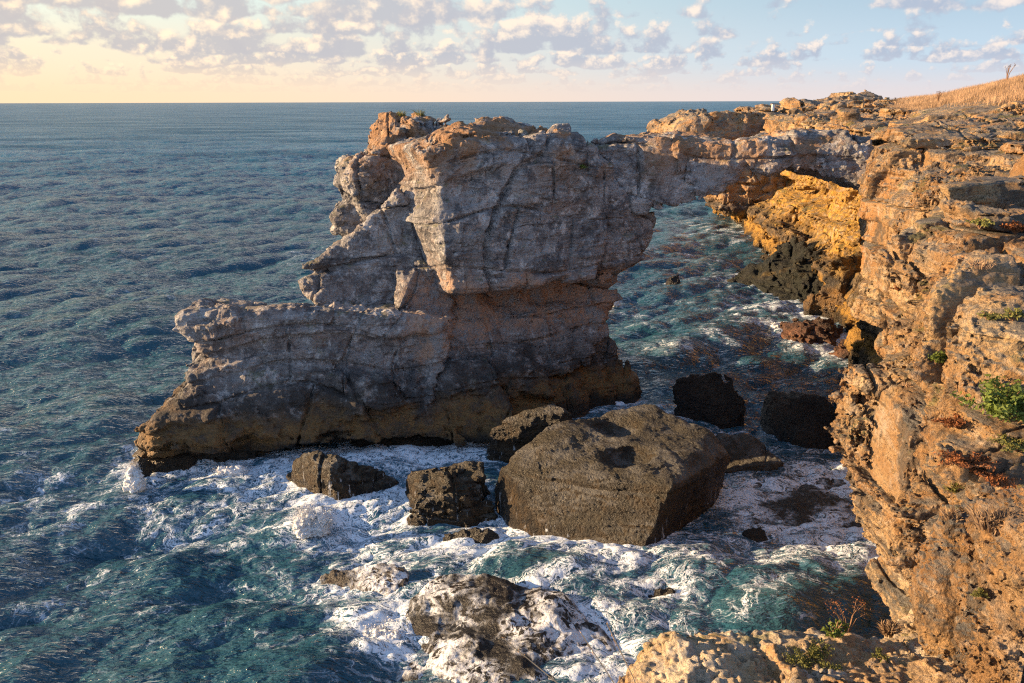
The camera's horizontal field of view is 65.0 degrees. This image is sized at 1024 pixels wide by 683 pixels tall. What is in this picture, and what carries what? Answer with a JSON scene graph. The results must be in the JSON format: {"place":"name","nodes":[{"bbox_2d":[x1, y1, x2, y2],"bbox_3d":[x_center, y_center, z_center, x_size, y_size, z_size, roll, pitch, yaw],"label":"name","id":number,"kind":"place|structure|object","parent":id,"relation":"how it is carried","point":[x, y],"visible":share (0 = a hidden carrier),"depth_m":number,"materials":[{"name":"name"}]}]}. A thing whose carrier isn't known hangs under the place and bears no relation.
{"place":"outdoors","nodes":[
{"label":"outdoors","id":0,"kind":"place"},
{"bbox_2d":[0,101,893,682],"bbox_3d":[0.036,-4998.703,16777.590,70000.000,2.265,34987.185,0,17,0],"label":"sea","id":1,"kind":"structure","parent":0,"point":[128,231],"depth_m":33.08,"materials":[{"name":"liquid"}]},
{"bbox_2d":[122,459,145,492],"bbox_3d":[-14.365,5.028,30.413,0.914,1.301,0.638,5,17,16],"label":"splash","id":2,"kind":"object","parent":1,"relation":"on","point":[134,481],"visible":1,"depth_m":30.27,"materials":[{"name":"white liquid"}]},
{"bbox_2d":[134,455,150,477],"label":"sea rock","id":3,"kind":"object","parent":1,"relation":"in","point":[142,462],"visible":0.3,"depth_m":31.32,"materials":[{"name":"brown stone"}]},
{"bbox_2d":[212,465,252,475],"bbox_3d":[-11.032,5.096,31.575,1.999,0.509,0.900,0,17,0],"label":"splash","id":4,"kind":"object","parent":1,"relation":"on","point":[237,470],"visible":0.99,"depth_m":31.40,"materials":[{"name":"white liquid"}]},
{"bbox_2d":[286,497,335,539],"bbox_3d":[-6.662,5.950,27.143,2.219,1.368,0.981,0,17,0],"label":"splash","id":5,"kind":"object","parent":1,"relation":"on","point":[307,523],"visible":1,"depth_m":27.07,"materials":[{"name":"white liquid"}]},
{"bbox_2d":[286,450,398,499],"bbox_3d":[-6.512,5.355,30.201,4.541,2.209,2.219,0,17,0],"label":"boulder","id":6,"kind":"object","parent":1,"relation":"in","point":[336,477],"visible":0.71,"depth_m":29.93,"materials":[{"name":"brown stone"}]},
{"bbox_2d":[320,563,408,594],"bbox_3d":[-4.444,7.517,24.604,2.907,1.244,1.176,5,17,16],"label":"sea rock","id":7,"kind":"object","parent":1,"relation":"in","point":[383,579],"visible":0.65,"depth_m":24.37,"materials":[{"name":"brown stone"}]},
{"bbox_2d":[353,614,407,639],"bbox_3d":[-3.526,7.966,21.682,2.505,0.613,2.569,0,17,0],"label":"splash","id":8,"kind":"object","parent":1,"relation":"on","point":[395,634],"visible":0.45,"depth_m":21.63,"materials":[{"name":"white liquid"}]},
{"bbox_2d":[405,461,497,527],"bbox_3d":[-2.073,5.597,28.558,4.022,2.679,2.210,0,17,0],"label":"boulder","id":9,"kind":"object","parent":1,"relation":"in","point":[455,494],"visible":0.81,"depth_m":27.89,"materials":[{"name":"brown stone"}]},
{"bbox_2d":[442,527,498,543],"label":"boulder","id":10,"kind":"object","parent":1,"relation":"in","point":[480,536],"visible":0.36,"depth_m":26.60,"materials":[{"name":"stone"}]},
{"bbox_2d":[396,573,615,682],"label":"sea rock","id":11,"kind":"object","parent":1,"relation":"in","point":[465,624],"visible":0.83,"depth_m":21.29,"materials":[{"name":"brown stone"}]},
{"bbox_2d":[487,403,572,462],"bbox_3d":[0.707,3.998,32.931,3.729,3.216,1.643,0,17,0],"label":"boulder","id":12,"kind":"object","parent":1,"relation":"in","point":[510,436],"visible":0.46,"depth_m":32.21,"materials":[{"name":"brown stone"}]},
{"bbox_2d":[494,404,730,545],"bbox_3d":[3.634,5.059,28.735,6.011,3.565,7.504,15,23,42],"label":"boulder","id":13,"kind":"object","parent":1,"relation":"in","point":[643,475],"visible":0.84,"depth_m":27.29,"materials":[{"name":"brown stone"}]},
{"bbox_2d":[613,300,620,306],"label":"splash","id":14,"kind":"object","parent":1,"relation":"on","point":[617,303],"visible":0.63,"depth_m":57.28,"materials":[{"name":"white liquid"}]},
{"bbox_2d":[648,587,675,597],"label":"sea rock","id":15,"kind":"object","parent":1,"relation":"in","point":[662,592],"visible":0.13,"depth_m":22.82,"materials":[{"name":"brown stone"}]},
{"bbox_2d":[665,275,680,284],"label":"sea rock","id":16,"kind":"object","parent":1,"relation":"in","point":[674,280],"visible":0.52,"depth_m":63.82,"materials":[{"name":"black stone"}]},
{"bbox_2d":[672,372,745,428],"bbox_3d":[9.055,2.932,36.798,3.609,2.990,1.142,0,17,0],"label":"boulder","id":17,"kind":"object","parent":1,"relation":"in","point":[712,398],"visible":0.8,"depth_m":36.65,"materials":[{"name":"black stone"}]},
{"bbox_2d":[716,433,783,472],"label":"boulder","id":18,"kind":"object","parent":1,"relation":"in","point":[748,452],"visible":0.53,"depth_m":32.20,"materials":[{"name":"brown stone"}]},
{"bbox_2d":[742,527,767,541],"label":"sea rock","id":19,"kind":"object","parent":1,"relation":"in","point":[758,534],"visible":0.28,"depth_m":26.38,"materials":[{"name":"black stone"}]},
{"bbox_2d":[727,236,823,302],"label":"sea rock","id":20,"kind":"object","parent":1,"relation":"in","point":[784,271],"visible":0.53,"depth_m":61.23,"materials":[{"name":"black stone"}]},
{"bbox_2d":[726,473,861,527],"bbox_3d":[10.049,6.508,28.027,5.754,1.216,7.604,0,17,0],"label":"sea rock","id":21,"kind":"object","parent":1,"relation":"in","point":[802,504],"visible":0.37,"depth_m":28.54,"materials":[{"name":"brown stone"}]},
{"bbox_2d":[760,390,840,449],"bbox_3d":[12.508,3.658,35.395,4.008,2.406,2.747,13,21,37],"label":"boulder","id":22,"kind":"object","parent":1,"relation":"in","point":[798,419],"visible":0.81,"depth_m":35.15,"materials":[{"name":"black stone"}]},
{"bbox_2d":[780,316,843,345],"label":"sea rock","id":23,"kind":"object","parent":1,"relation":"in","point":[818,330],"visible":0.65,"depth_m":49.36,"materials":[{"name":"brown stone"}]},
{"bbox_2d":[771,322,779,329],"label":"splash","id":24,"kind":"object","parent":23,"relation":"on","point":[774,326],"visible":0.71,"depth_m":50.88,"materials":[{"name":"white liquid"}]},
{"bbox_2d":[803,251,861,317],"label":"sea rock","id":25,"kind":"object","parent":1,"relation":"in","point":[828,297],"visible":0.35,"depth_m":52.79,"materials":[{"name":"brown stone"}]},
{"bbox_2d":[828,334,849,358],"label":"sea rock","id":26,"kind":"object","parent":1,"relation":"in","point":[840,350],"visible":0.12,"depth_m":46.75,"materials":[{"name":"brown stone"}]},
{"bbox_2d":[130,111,873,472],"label":"sea arch","id":27,"kind":"structure","parent":0,"point":[458,281],"depth_m":34.54,"materials":[{"name":"grey stone"}]},
{"bbox_2d":[410,108,425,115],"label":"weed tuft","id":28,"kind":"object","parent":27,"relation":"on","point":[420,113],"visible":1,"depth_m":40.60,"materials":[{"name":"green plant"}]},
{"bbox_2d":[546,123,570,134],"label":"perched rock","id":29,"kind":"object","parent":27,"relation":"on","point":[566,126],"visible":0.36,"depth_m":36.04,"materials":[{"name":"grey stone"}]},
{"bbox_2d":[0,0,1023,102],"label":"sky","id":30,"kind":"structure","parent":0,"point":[52,51],"materials":[{"name":"blue"}]},
{"bbox_2d":[646,90,882,222],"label":"headland","id":31,"kind":"structure","parent":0,"point":[735,201],"depth_m":89.26,"materials":[{"name":"beige stone"}]},
{"bbox_2d":[727,80,1023,682],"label":"cliff","id":32,"kind":"structure","parent":0,"point":[930,181],"depth_m":13.12,"materials":[{"name":"orange stone"}]},
{"bbox_2d":[617,609,1023,682],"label":"rock outcrop","id":33,"kind":"object","parent":32,"relation":"on","point":[730,656],"visible":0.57,"depth_m":4.70,"materials":[{"name":"stone"}]},
{"bbox_2d":[502,637,557,682],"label":"grass stalk","id":34,"kind":"object","parent":33,"relation":"on","point":[528,659],"depth_m":3.70,"materials":[{"name":"plant"}]},
{"bbox_2d":[580,632,613,682],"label":"grass stalk","id":35,"kind":"object","parent":33,"relation":"on","point":[596,657],"depth_m":3.70,"materials":[{"name":"plant"}]},
{"bbox_2d":[607,623,634,682],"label":"grass stalk","id":36,"kind":"object","parent":33,"relation":"on","point":[621,652],"depth_m":3.71,"materials":[{"name":"plant"}]},
{"bbox_2d":[781,637,842,669],"bbox_3d":[1.743,1.833,4.706,0.351,0.052,0.327,0,17,0],"label":"cushion plant","id":37,"kind":"object","parent":33,"relation":"on","point":[814,652],"visible":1,"depth_m":4.69,"materials":[{"name":"green plant"}]},
{"bbox_2d":[820,618,849,637],"bbox_3d":[1.985,1.794,4.960,0.149,0.153,0.199,12,21,36],"label":"shrub","id":38,"kind":"object","parent":33,"relation":"on","point":[833,632],"visible":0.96,"depth_m":4.95,"materials":[{"name":"green plant"}]},
{"bbox_2d":[821,596,873,632],"bbox_3d":[2.082,1.715,5.010,0.316,0.279,0.116,0,17,0],"label":"dry plant","id":39,"kind":"object","parent":33,"relation":"on","point":[848,631],"visible":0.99,"depth_m":5.00,"materials":[{"name":"red plant"}]},
{"bbox_2d":[871,647,889,662],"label":"cushion plant","id":40,"kind":"object","parent":33,"relation":"on","point":[878,653],"visible":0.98,"depth_m":4.71,"materials":[{"name":"green plant"}]},
{"bbox_2d":[876,619,905,637],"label":"grass tuft","id":41,"kind":"object","parent":33,"relation":"on","point":[885,628],"visible":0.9,"depth_m":5.38,"materials":[{"name":"brown plant"}]},
{"bbox_2d":[889,285,902,290],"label":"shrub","id":42,"kind":"object","parent":32,"relation":"on","point":[897,288],"visible":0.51,"depth_m":25.48,"materials":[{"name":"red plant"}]},
{"bbox_2d":[928,351,946,364],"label":"shrub","id":43,"kind":"object","parent":32,"relation":"on","point":[936,358],"visible":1,"depth_m":10.10,"materials":[{"name":"green plant"}]},
{"bbox_2d":[931,412,968,428],"bbox_3d":[5.271,0.945,9.496,0.600,0.173,0.358,-8,18,-24],"label":"shrub","id":44,"kind":"object","parent":32,"relation":"on","point":[956,422],"visible":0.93,"depth_m":9.44,"materials":[{"name":"red plant"}]},
{"bbox_2d":[882,73,1023,114],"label":"dry grass","id":45,"kind":"structure","parent":32,"relation":"on","point":[1004,87],"depth_m":57.74,"materials":[{"name":"beige plant"}]},
{"bbox_2d":[942,482,964,493],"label":"shrub","id":46,"kind":"object","parent":32,"relation":"on","point":[954,488],"visible":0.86,"depth_m":10.21,"materials":[{"name":"green plant"}]},
{"bbox_2d":[938,505,969,522],"bbox_3d":[2.727,1.062,4.942,0.198,0.074,0.187,5,18,18],"label":"grass tuft","id":47,"kind":"object","parent":32,"relation":"on","point":[945,514],"visible":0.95,"depth_m":4.94,"materials":[{"name":"beige plant"}]},
{"bbox_2d":[933,449,1000,471],"bbox_3d":[4.947,1.312,8.741,0.668,0.186,0.535,8,18,25],"label":"shrub","id":48,"kind":"object","parent":32,"relation":"on","point":[959,460],"visible":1,"depth_m":8.72,"materials":[{"name":"red plant"}]},
{"bbox_2d":[964,217,994,228],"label":"shrub","id":49,"kind":"object","parent":32,"relation":"on","point":[979,221],"visible":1,"depth_m":11.86,"materials":[{"name":"green plant"}]},
{"bbox_2d":[969,587,989,598],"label":"cushion plant","id":50,"kind":"object","parent":32,"relation":"on","point":[979,592],"visible":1,"depth_m":4.22,"materials":[{"name":"green plant"}]},
{"bbox_2d":[965,258,997,269],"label":"grass tuft","id":51,"kind":"object","parent":32,"relation":"on","point":[985,265],"visible":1,"depth_m":10.51,"materials":[{"name":"beige plant"}]},
{"bbox_2d":[950,374,1023,422],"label":"shrub","id":52,"kind":"object","parent":32,"relation":"on","point":[1001,403],"visible":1,"depth_m":8.79,"materials":[{"name":"green plant"}]},
{"bbox_2d":[976,311,1001,320],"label":"shrub","id":53,"kind":"object","parent":32,"relation":"on","point":[993,316],"visible":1,"depth_m":9.58,"materials":[{"name":"green plant"}]},
{"bbox_2d":[965,501,1014,535],"bbox_3d":[2.578,0.948,4.290,0.317,0.114,0.279,10,20,32],"label":"grass tuft","id":54,"kind":"object","parent":32,"relation":"on","point":[980,519],"visible":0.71,"depth_m":4.29,"materials":[{"name":"beige plant"}]},
{"bbox_2d":[970,467,1021,489],"bbox_3d":[5.240,1.475,8.646,0.594,0.172,0.647,0,17,0],"label":"shrub","id":55,"kind":"object","parent":32,"relation":"on","point":[993,480],"visible":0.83,"depth_m":8.58,"materials":[{"name":"red plant"}]},
{"bbox_2d":[990,200,1013,208],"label":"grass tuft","id":56,"kind":"object","parent":32,"relation":"on","point":[998,204],"visible":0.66,"depth_m":13.76,"materials":[{"name":"brown plant"}]},
{"bbox_2d":[987,433,1023,452],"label":"shrub","id":57,"kind":"object","parent":32,"relation":"on","point":[1014,444],"visible":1,"depth_m":8.73,"materials":[{"name":"green plant"}]},
{"bbox_2d":[1006,64,1015,79],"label":"weed","id":58,"kind":"object","parent":32,"relation":"on","point":[1007,75],"visible":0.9,"depth_m":60.73,"materials":[{"name":"beige plant"}]},
{"bbox_2d":[999,306,1023,320],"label":"shrub","id":59,"kind":"object","parent":32,"relation":"on","point":[1010,315],"visible":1,"depth_m":9.45,"materials":[{"name":"green plant"}]},
{"bbox_2d":[999,221,1023,233],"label":"shrub","id":60,"kind":"object","parent":32,"relation":"on","point":[1015,227],"visible":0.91,"depth_m":11.78,"materials":[{"name":"red plant"}]},
{"bbox_2d":[900,382,912,386],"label":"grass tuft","id":61,"kind":"object","parent":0,"point":[906,384],"visible":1,"depth_m":13.66,"materials":[{"name":"beige plant"}]}
]}

